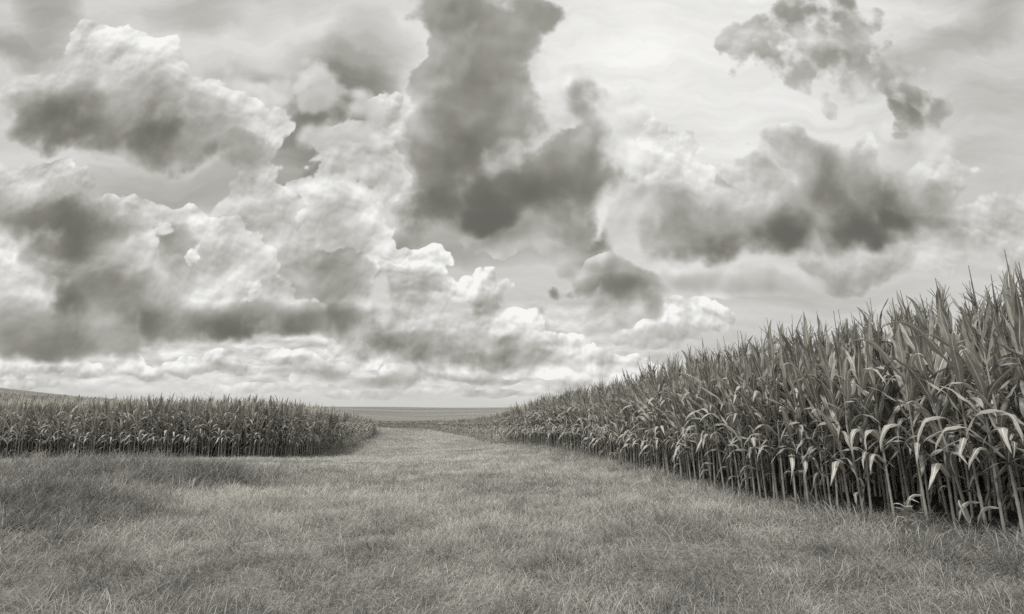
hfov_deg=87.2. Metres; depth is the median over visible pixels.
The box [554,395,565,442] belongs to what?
corn plant
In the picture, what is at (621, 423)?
corn plant
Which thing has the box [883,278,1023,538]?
corn plant
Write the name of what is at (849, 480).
corn plant
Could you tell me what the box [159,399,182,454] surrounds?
corn plant
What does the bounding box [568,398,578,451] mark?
corn plant
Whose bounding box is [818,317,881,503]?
corn plant
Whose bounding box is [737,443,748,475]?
corn plant
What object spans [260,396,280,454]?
corn plant
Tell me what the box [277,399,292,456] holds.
corn plant
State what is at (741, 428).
corn plant
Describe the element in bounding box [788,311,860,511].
corn plant
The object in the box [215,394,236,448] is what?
corn plant
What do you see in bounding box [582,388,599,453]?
corn plant
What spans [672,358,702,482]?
corn plant
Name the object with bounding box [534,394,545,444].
corn plant
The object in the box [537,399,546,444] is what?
corn plant
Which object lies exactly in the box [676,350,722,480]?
corn plant
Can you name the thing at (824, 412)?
corn plant
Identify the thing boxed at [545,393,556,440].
corn plant
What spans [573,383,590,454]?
corn plant
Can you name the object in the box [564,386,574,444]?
corn plant
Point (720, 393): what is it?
corn plant
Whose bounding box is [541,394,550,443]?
corn plant
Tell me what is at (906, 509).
weed plant
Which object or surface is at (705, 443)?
corn plant
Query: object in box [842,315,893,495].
corn plant
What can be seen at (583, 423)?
corn plant
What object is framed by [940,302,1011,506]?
corn plant
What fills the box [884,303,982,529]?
corn plant
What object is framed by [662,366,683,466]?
corn plant
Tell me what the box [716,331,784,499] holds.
corn plant
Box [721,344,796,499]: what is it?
corn plant
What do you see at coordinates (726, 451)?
corn plant
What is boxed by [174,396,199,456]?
corn plant
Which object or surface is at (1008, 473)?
corn plant
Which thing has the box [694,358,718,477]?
corn plant
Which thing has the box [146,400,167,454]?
corn plant
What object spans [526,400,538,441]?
corn plant
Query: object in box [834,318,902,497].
corn plant
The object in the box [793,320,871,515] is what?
corn plant
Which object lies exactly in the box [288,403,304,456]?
corn plant
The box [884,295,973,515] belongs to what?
corn plant
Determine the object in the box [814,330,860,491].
corn plant
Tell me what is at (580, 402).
corn plant
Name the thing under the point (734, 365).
corn plant
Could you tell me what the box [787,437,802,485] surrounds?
corn plant
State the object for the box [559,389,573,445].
corn plant
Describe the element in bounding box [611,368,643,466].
corn plant
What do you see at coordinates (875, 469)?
corn plant
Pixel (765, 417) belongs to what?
corn plant
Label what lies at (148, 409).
corn plant
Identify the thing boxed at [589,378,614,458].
corn plant
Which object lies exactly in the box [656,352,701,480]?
corn plant
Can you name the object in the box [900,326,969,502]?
corn plant
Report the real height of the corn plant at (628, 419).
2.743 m
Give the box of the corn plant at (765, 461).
[747,339,781,491]
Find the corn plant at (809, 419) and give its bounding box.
[773,338,822,497]
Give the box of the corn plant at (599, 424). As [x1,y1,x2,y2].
[592,382,609,457]
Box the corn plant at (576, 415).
[568,385,582,451]
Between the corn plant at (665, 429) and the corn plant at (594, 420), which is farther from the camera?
the corn plant at (594, 420)
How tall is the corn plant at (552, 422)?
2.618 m
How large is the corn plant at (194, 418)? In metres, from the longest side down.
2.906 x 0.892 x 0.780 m
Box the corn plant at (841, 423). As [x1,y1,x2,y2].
[804,322,854,498]
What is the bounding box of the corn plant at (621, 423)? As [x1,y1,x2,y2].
[609,378,631,464]
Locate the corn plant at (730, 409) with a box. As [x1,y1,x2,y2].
[701,346,747,494]
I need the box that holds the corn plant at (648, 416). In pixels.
[632,356,667,470]
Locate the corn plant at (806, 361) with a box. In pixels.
[794,329,843,490]
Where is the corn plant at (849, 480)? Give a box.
[821,401,870,492]
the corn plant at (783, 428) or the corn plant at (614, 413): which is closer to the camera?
the corn plant at (783, 428)
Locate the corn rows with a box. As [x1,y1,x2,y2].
[0,274,1023,497]
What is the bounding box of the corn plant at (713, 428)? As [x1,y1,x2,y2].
[701,351,721,479]
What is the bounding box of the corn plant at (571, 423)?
[562,388,580,449]
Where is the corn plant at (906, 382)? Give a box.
[847,301,981,524]
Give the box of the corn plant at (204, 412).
[191,400,215,455]
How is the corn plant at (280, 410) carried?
on the ground at (402, 413)
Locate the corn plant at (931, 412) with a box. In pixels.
[899,295,975,513]
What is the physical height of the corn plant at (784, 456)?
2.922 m
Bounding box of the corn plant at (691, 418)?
[687,344,710,473]
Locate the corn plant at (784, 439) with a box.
[770,350,816,454]
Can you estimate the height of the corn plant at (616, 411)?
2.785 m
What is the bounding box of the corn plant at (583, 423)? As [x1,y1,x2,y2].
[572,387,587,453]
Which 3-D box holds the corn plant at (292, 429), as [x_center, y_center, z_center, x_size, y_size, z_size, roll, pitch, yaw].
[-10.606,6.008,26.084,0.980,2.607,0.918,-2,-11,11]
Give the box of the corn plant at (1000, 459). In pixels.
[959,294,1023,520]
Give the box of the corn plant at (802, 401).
[766,315,830,509]
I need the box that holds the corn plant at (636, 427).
[620,375,649,468]
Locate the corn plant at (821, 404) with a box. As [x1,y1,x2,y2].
[813,343,823,489]
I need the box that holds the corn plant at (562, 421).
[555,396,565,448]
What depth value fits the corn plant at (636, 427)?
14.48 m
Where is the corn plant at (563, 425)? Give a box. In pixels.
[556,398,575,445]
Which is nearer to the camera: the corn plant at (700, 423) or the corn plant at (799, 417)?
the corn plant at (799, 417)
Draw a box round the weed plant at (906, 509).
[894,499,924,536]
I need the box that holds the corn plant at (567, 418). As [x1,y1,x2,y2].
[559,391,571,441]
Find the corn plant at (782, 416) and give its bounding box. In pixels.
[750,347,811,496]
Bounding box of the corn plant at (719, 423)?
[702,352,728,481]
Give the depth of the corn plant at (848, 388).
6.87 m
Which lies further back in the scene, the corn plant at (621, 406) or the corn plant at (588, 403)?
the corn plant at (588, 403)
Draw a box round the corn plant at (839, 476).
[805,334,862,501]
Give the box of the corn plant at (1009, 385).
[988,286,1016,394]
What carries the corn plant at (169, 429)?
on the ground at (402, 413)
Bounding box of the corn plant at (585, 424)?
[572,391,589,454]
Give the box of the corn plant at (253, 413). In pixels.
[244,394,261,455]
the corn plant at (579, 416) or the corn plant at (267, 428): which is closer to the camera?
the corn plant at (579, 416)
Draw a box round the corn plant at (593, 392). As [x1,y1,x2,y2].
[584,384,599,458]
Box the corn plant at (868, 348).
[834,311,929,516]
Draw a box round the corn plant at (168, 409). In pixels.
[155,393,178,454]
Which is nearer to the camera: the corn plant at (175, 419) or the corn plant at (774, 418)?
the corn plant at (774, 418)
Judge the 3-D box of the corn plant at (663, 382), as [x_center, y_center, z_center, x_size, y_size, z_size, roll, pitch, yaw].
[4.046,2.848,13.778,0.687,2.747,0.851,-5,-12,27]
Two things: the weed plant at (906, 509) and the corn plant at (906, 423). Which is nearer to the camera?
the weed plant at (906, 509)
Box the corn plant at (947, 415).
[894,298,982,503]
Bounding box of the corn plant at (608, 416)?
[596,384,614,460]
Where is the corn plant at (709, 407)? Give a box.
[680,339,734,488]
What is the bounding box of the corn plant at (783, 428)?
[767,361,786,482]
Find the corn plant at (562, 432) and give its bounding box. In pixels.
[553,397,566,448]
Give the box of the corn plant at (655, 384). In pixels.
[635,363,668,474]
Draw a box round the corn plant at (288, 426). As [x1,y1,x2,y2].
[281,402,297,453]
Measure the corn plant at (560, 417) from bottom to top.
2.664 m
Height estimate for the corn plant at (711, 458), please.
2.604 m
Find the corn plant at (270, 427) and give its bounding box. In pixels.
[262,400,277,456]
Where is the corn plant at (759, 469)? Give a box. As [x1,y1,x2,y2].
[734,335,771,489]
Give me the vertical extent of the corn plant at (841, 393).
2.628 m
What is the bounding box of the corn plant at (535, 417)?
[530,396,540,439]
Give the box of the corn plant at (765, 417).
[732,348,779,487]
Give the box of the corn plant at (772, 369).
[749,317,808,504]
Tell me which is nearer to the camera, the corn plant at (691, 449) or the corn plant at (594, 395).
the corn plant at (691, 449)
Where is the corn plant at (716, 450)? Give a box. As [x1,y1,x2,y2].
[698,410,719,478]
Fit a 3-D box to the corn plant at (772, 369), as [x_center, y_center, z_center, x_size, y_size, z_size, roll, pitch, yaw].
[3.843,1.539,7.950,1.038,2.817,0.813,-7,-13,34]
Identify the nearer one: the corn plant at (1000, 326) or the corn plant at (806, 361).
the corn plant at (1000, 326)
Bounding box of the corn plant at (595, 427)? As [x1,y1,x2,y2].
[586,389,601,457]
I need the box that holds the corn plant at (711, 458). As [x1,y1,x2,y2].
[701,357,715,476]
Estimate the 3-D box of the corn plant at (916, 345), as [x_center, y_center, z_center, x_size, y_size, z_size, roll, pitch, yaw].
[4.690,1.073,5.860,1.001,2.774,0.886,6,-12,-28]
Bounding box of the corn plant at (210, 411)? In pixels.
[196,393,220,455]
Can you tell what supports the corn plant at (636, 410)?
on the ground at (402, 413)
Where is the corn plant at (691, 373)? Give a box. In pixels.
[670,348,717,483]
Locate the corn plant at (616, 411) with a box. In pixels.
[610,377,624,460]
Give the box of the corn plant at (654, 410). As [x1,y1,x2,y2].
[634,356,670,471]
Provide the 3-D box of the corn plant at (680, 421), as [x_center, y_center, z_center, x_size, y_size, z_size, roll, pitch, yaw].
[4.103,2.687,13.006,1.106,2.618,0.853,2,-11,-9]
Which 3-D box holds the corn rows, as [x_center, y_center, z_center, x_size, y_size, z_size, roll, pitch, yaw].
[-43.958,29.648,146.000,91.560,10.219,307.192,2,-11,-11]
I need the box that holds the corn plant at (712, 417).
[683,340,727,489]
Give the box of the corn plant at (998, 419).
[928,265,1023,540]
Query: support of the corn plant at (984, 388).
on the ground at (402, 413)
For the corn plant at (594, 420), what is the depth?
19.33 m
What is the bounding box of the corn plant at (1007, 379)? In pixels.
[964,294,1023,481]
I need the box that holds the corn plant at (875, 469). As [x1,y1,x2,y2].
[843,325,876,490]
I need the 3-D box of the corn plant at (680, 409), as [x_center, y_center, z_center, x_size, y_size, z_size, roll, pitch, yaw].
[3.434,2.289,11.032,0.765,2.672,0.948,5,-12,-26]
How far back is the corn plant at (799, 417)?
7.71 m
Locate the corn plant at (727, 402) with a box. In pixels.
[714,347,740,478]
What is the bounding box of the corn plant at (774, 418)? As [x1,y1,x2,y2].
[755,337,782,495]
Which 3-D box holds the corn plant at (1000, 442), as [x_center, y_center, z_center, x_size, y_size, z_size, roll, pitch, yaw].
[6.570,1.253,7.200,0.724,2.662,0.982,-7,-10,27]
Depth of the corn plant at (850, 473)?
8.36 m
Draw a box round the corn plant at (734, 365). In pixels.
[707,347,759,494]
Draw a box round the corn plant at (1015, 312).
[966,250,1023,480]
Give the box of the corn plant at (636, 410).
[627,375,646,468]
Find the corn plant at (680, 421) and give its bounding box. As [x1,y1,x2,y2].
[664,365,688,471]
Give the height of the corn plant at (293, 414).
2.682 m
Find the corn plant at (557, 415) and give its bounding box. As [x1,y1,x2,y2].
[549,397,559,443]
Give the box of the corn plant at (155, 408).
[140,394,164,449]
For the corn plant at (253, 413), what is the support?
on the ground at (402, 413)
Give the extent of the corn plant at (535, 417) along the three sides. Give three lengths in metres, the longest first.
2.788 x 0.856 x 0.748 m
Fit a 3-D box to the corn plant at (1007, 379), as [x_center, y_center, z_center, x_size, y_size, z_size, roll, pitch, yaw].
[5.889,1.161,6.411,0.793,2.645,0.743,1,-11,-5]
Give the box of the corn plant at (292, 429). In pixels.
[287,409,301,450]
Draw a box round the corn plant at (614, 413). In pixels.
[606,380,623,458]
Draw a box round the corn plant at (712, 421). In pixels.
[691,354,722,471]
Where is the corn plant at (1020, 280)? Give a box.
[983,262,1023,441]
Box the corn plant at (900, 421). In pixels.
[862,308,950,510]
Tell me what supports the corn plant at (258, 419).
on the ground at (402, 413)
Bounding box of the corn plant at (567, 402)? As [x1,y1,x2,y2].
[557,393,571,451]
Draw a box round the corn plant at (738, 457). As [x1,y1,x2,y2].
[713,337,748,486]
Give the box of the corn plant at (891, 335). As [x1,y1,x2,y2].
[876,298,935,493]
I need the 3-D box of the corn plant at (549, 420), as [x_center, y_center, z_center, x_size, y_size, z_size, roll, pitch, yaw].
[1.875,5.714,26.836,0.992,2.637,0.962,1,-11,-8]
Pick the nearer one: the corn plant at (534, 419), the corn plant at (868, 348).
the corn plant at (868, 348)
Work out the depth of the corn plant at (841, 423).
7.97 m
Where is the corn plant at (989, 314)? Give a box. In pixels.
[968,285,1023,481]
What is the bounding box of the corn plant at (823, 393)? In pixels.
[800,312,862,513]
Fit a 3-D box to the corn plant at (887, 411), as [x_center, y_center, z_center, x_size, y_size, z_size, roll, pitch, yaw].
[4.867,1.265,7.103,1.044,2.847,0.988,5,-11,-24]
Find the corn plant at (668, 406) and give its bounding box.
[650,353,677,476]
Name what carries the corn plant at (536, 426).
on the ground at (402, 413)
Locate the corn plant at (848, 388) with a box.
[811,311,894,515]
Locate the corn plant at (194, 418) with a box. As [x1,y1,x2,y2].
[187,393,204,456]
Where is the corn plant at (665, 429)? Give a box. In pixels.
[642,366,678,469]
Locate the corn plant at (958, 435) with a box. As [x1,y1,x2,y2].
[937,320,976,506]
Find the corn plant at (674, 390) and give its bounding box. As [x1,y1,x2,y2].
[664,356,690,477]
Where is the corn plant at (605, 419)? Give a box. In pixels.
[596,384,611,458]
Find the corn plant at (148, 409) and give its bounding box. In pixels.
[134,394,155,454]
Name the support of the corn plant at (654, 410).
on the ground at (402, 413)
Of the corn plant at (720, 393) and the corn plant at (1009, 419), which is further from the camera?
the corn plant at (720, 393)
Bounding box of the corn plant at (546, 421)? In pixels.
[543,401,552,443]
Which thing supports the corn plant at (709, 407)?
on the ground at (402, 413)
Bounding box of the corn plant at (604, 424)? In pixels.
[590,378,608,456]
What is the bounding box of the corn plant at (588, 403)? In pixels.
[579,387,592,451]
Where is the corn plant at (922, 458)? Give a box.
[870,307,966,512]
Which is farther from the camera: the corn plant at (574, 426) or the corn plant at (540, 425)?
the corn plant at (540, 425)
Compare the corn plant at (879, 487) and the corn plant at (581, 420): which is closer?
the corn plant at (879, 487)
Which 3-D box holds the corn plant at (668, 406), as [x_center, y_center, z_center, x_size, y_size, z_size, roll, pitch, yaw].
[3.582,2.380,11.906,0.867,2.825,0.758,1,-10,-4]
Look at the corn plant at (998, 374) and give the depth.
5.93 m
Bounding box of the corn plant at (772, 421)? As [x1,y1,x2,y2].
[745,341,781,490]
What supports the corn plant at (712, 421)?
on the ground at (402, 413)
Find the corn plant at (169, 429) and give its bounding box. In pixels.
[158,396,178,457]
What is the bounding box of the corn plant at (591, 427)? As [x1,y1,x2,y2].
[581,392,596,457]
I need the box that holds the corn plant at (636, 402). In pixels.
[620,375,656,467]
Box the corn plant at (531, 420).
[527,401,534,440]
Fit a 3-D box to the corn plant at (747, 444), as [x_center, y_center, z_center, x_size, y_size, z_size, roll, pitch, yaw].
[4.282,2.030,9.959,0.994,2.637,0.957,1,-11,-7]
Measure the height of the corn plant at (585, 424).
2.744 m
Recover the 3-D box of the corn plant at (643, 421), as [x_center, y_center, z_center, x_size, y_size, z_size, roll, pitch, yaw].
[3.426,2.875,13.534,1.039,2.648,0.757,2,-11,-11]
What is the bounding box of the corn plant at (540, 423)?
[535,402,543,443]
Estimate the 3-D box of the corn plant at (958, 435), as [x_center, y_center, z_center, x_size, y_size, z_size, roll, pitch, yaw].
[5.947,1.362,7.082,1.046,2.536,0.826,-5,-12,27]
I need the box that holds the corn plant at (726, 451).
[716,353,744,484]
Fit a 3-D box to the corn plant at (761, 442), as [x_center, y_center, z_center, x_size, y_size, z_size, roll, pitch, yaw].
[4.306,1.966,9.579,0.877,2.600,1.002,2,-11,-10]
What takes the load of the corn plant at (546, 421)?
on the ground at (402, 413)
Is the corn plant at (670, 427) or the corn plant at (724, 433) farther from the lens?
the corn plant at (670, 427)
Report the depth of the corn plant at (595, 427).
19.05 m
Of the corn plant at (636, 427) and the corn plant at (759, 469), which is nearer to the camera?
the corn plant at (759, 469)
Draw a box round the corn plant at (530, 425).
[523,404,532,444]
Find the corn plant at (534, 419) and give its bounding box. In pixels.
[528,399,543,444]
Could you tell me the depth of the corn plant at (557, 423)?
24.84 m
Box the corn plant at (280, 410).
[271,402,289,456]
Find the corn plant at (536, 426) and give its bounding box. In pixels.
[532,400,539,445]
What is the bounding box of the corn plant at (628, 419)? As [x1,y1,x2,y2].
[614,373,635,464]
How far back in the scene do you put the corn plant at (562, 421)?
24.18 m
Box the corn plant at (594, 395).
[588,381,610,459]
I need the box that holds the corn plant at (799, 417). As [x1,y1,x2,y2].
[761,326,840,504]
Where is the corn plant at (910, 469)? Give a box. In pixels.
[890,304,930,499]
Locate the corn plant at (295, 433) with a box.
[286,400,304,453]
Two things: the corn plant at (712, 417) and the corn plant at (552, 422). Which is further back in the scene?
the corn plant at (552, 422)
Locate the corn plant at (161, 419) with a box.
[151,402,172,455]
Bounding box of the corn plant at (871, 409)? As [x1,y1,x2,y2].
[854,333,904,506]
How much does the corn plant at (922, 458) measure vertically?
2.665 m
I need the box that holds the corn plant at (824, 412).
[805,337,845,490]
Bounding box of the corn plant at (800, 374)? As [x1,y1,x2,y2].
[775,322,852,510]
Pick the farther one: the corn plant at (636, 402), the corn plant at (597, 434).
the corn plant at (597, 434)
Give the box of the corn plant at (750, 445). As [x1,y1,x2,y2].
[739,350,760,478]
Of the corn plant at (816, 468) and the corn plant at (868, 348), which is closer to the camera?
the corn plant at (868, 348)
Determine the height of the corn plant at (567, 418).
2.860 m
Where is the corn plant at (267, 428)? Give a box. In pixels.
[258,399,279,457]
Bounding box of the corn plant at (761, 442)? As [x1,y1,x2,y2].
[730,346,767,490]
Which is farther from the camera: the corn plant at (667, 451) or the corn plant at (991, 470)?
the corn plant at (667, 451)
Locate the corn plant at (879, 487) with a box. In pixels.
[853,326,920,496]
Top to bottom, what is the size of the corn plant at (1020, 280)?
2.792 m
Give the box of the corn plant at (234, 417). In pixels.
[222,397,245,456]
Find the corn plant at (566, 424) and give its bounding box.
[558,394,568,449]
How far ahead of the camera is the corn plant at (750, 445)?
10.01 m
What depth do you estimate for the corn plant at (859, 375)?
6.72 m
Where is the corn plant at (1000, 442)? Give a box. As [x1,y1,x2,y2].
[982,304,1014,490]
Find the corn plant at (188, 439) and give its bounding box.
[179,396,206,454]
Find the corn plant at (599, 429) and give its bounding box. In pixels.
[591,396,607,449]
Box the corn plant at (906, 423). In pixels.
[888,308,998,504]
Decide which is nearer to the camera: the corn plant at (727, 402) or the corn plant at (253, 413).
the corn plant at (727, 402)
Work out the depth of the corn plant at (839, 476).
7.88 m
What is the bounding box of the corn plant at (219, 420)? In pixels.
[210,399,228,453]
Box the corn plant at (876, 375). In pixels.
[839,319,910,509]
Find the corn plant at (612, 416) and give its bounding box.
[597,376,631,461]
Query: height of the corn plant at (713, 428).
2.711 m
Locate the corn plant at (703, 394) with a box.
[671,351,735,486]
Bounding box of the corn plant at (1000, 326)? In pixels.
[947,276,1023,508]
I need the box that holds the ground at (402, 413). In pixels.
[0,388,1023,613]
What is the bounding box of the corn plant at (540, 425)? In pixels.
[535,398,549,443]
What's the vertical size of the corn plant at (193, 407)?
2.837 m
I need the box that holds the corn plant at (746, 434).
[711,330,781,498]
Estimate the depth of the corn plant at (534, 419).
30.32 m
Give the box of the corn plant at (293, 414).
[286,403,300,456]
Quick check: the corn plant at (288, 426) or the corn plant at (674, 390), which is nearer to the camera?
the corn plant at (674, 390)
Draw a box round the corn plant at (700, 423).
[685,358,707,474]
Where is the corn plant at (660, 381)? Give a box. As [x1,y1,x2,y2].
[637,361,680,472]
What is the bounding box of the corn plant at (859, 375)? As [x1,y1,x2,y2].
[810,320,897,519]
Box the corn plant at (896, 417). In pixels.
[854,316,925,505]
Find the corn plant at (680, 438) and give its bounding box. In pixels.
[667,363,697,472]
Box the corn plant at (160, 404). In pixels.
[151,393,169,455]
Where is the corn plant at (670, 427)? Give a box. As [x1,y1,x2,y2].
[660,361,677,471]
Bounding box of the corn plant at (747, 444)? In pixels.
[721,349,757,486]
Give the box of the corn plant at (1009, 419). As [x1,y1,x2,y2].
[979,270,1023,465]
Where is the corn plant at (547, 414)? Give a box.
[538,396,548,440]
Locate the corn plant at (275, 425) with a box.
[268,397,284,454]
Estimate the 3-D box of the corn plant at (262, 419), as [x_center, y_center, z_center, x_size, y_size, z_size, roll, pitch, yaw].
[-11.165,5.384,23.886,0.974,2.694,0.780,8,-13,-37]
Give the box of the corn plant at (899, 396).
[872,336,939,495]
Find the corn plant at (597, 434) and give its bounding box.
[586,387,603,457]
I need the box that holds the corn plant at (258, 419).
[246,399,267,455]
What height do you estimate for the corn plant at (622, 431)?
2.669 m
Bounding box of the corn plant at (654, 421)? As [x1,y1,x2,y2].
[634,369,668,468]
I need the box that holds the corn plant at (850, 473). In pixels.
[835,347,896,491]
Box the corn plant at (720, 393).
[706,350,746,482]
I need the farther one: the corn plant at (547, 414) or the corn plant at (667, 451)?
the corn plant at (547, 414)
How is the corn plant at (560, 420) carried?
on the ground at (402, 413)
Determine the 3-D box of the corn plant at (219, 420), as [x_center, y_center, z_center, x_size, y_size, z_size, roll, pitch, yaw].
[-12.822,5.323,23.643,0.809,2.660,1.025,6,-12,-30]
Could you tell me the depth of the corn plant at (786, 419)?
7.86 m
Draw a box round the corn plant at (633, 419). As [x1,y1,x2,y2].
[618,378,641,463]
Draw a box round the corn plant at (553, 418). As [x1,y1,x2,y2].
[545,389,559,445]
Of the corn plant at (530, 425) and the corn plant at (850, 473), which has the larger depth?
the corn plant at (530, 425)
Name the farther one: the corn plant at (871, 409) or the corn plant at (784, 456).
the corn plant at (784, 456)
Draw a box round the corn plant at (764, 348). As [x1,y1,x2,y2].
[736,332,787,500]
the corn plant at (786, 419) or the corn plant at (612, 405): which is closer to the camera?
the corn plant at (786, 419)
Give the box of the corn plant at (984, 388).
[913,293,1023,539]
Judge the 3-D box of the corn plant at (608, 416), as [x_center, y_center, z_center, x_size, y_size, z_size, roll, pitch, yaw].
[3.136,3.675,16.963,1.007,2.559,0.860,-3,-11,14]
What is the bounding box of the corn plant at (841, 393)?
[806,345,858,489]
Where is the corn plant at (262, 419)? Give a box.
[254,397,270,456]
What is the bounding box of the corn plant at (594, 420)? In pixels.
[583,387,601,448]
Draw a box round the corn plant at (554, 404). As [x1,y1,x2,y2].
[547,392,558,445]
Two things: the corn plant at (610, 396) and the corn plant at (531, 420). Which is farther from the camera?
the corn plant at (531, 420)
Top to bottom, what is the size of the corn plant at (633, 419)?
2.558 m
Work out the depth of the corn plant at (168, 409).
23.56 m
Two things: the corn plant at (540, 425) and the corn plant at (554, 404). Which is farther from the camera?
the corn plant at (540, 425)
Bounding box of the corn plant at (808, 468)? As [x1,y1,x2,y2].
[778,369,822,487]
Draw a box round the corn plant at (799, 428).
[771,324,824,508]
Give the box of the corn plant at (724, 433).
[704,351,733,481]
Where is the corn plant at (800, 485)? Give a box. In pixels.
[773,328,827,497]
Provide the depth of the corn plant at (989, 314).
6.64 m
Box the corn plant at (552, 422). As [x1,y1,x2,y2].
[546,399,560,446]
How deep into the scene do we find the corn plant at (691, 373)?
10.39 m
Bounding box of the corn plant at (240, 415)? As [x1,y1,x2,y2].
[227,401,249,457]
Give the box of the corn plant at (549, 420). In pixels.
[542,399,553,445]
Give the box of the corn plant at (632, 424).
[616,370,644,463]
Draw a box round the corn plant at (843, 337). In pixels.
[817,310,896,506]
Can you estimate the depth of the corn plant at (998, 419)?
5.42 m
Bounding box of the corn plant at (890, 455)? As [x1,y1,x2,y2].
[851,318,931,498]
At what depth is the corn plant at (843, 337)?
7.55 m
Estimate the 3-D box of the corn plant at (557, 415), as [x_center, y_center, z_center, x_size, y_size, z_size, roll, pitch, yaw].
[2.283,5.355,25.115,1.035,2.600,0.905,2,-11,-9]
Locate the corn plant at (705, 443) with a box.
[683,354,709,475]
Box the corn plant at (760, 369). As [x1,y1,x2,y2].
[724,337,784,503]
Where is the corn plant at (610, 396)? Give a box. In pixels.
[595,384,625,458]
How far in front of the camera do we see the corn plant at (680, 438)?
12.51 m
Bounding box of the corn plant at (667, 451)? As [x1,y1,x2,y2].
[644,372,675,470]
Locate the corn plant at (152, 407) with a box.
[138,398,166,454]
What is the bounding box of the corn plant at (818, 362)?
[805,331,885,493]
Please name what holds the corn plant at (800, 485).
on the ground at (402, 413)
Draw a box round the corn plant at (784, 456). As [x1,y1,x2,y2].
[750,325,787,493]
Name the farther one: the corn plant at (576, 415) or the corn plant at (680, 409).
the corn plant at (576, 415)
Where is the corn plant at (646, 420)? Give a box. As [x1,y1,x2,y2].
[627,362,660,470]
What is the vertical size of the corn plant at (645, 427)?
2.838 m
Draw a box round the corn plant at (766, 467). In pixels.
[756,429,768,480]
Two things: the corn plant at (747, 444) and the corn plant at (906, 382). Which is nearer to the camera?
the corn plant at (906, 382)
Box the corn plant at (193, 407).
[185,396,201,452]
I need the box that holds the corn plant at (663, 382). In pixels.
[658,374,675,469]
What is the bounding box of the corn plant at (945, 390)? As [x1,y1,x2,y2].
[914,285,1000,517]
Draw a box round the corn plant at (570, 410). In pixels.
[561,389,581,452]
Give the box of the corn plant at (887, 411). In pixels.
[852,299,932,510]
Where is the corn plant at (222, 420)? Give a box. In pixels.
[207,396,233,455]
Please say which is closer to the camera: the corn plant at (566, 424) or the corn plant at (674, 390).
the corn plant at (674, 390)
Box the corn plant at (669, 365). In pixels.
[658,355,692,476]
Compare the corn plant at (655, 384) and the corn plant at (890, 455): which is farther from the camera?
the corn plant at (655, 384)
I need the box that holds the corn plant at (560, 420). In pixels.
[557,397,565,449]
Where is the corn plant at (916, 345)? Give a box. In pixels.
[881,290,991,532]
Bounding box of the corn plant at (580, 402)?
[570,381,587,453]
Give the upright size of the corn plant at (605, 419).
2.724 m
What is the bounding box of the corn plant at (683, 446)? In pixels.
[666,363,685,471]
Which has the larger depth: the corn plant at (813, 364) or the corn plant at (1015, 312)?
the corn plant at (813, 364)
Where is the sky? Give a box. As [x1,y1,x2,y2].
[0,0,1023,407]
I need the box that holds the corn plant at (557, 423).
[553,393,562,445]
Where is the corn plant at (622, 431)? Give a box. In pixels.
[608,378,630,466]
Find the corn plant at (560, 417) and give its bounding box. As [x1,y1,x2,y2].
[551,395,564,447]
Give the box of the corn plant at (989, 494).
[957,281,1023,524]
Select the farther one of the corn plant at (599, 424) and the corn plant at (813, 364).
the corn plant at (599, 424)
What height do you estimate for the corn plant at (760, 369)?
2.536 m
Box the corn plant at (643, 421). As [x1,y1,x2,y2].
[623,373,660,468]
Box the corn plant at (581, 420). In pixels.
[572,387,589,451]
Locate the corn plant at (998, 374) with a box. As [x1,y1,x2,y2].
[973,280,1023,521]
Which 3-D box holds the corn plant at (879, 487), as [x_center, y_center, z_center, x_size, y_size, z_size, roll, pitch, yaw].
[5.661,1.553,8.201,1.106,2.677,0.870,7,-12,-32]
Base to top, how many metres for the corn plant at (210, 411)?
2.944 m
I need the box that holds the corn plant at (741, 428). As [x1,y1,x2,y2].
[712,348,757,496]
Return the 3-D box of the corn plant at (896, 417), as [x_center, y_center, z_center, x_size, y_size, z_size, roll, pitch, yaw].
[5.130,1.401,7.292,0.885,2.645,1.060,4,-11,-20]
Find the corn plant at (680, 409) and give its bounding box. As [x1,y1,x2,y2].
[666,355,693,479]
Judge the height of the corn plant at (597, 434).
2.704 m
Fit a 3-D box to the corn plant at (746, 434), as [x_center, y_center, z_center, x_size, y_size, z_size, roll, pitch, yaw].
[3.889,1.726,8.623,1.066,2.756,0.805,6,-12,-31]
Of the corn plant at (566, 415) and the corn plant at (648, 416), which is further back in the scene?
the corn plant at (566, 415)
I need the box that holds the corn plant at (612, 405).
[597,378,627,464]
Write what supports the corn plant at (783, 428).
on the ground at (402, 413)
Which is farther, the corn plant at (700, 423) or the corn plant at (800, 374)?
the corn plant at (700, 423)
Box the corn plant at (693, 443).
[682,416,698,472]
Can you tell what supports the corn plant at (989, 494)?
on the ground at (402, 413)
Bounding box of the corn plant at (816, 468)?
[806,415,823,488]
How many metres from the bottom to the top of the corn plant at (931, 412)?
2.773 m
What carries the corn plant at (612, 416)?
on the ground at (402, 413)
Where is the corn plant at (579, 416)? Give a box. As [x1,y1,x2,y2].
[570,386,585,444]
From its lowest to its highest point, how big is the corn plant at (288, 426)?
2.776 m
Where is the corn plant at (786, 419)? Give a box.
[749,328,822,504]
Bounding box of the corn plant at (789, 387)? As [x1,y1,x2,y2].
[771,322,820,499]
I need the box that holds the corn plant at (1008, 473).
[947,321,1014,510]
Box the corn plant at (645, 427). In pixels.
[630,361,658,467]
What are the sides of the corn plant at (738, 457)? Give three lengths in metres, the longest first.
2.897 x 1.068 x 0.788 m
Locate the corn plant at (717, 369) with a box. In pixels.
[691,340,737,491]

